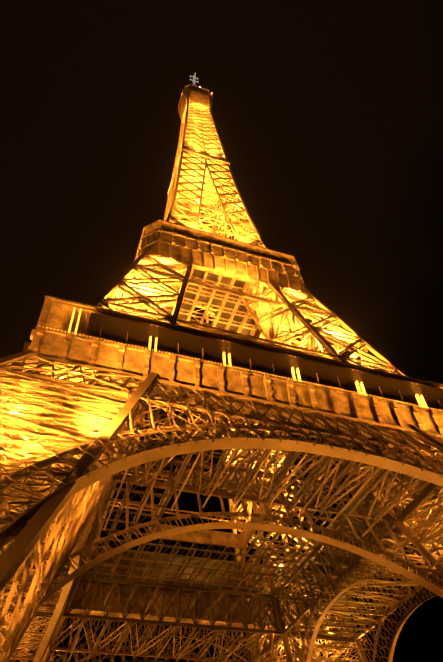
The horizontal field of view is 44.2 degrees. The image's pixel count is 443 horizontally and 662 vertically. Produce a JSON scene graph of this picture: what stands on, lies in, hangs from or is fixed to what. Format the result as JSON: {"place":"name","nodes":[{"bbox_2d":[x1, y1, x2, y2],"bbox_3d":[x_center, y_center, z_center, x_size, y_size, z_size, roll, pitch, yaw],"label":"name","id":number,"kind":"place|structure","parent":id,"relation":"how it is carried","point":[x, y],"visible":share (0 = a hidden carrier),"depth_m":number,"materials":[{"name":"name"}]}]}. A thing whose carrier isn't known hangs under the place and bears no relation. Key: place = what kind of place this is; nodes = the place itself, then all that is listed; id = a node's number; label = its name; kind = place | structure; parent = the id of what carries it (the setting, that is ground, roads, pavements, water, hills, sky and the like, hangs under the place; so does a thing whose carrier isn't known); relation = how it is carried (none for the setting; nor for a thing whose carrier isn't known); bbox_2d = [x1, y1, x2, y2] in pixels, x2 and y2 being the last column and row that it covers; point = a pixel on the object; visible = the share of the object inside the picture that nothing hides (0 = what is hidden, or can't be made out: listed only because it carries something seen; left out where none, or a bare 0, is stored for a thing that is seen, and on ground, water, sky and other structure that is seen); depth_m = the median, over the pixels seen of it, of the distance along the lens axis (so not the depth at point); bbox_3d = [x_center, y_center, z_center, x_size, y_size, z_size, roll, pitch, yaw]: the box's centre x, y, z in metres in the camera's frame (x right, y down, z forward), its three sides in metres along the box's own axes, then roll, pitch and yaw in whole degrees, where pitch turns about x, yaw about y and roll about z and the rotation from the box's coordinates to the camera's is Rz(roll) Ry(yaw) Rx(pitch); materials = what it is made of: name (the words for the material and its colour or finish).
{"place":"outdoors","nodes":[
{"label":"outdoors","id":0,"kind":"place"},
{"bbox_2d":[0,0,442,661],"label":"sky","id":1,"kind":"structure","parent":0,"point":[327,114],"materials":[{"name":"black"}]},
{"label":"esplanade paving","id":2,"kind":"structure","parent":0,"visible":0},
{"bbox_2d":[0,73,442,661],"bbox_3d":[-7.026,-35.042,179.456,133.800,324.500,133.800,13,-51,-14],"label":"tower","id":3,"kind":"structure","parent":2,"relation":"on","point":[94,381],"depth_m":84.26,"materials":[{"name":"metal"}]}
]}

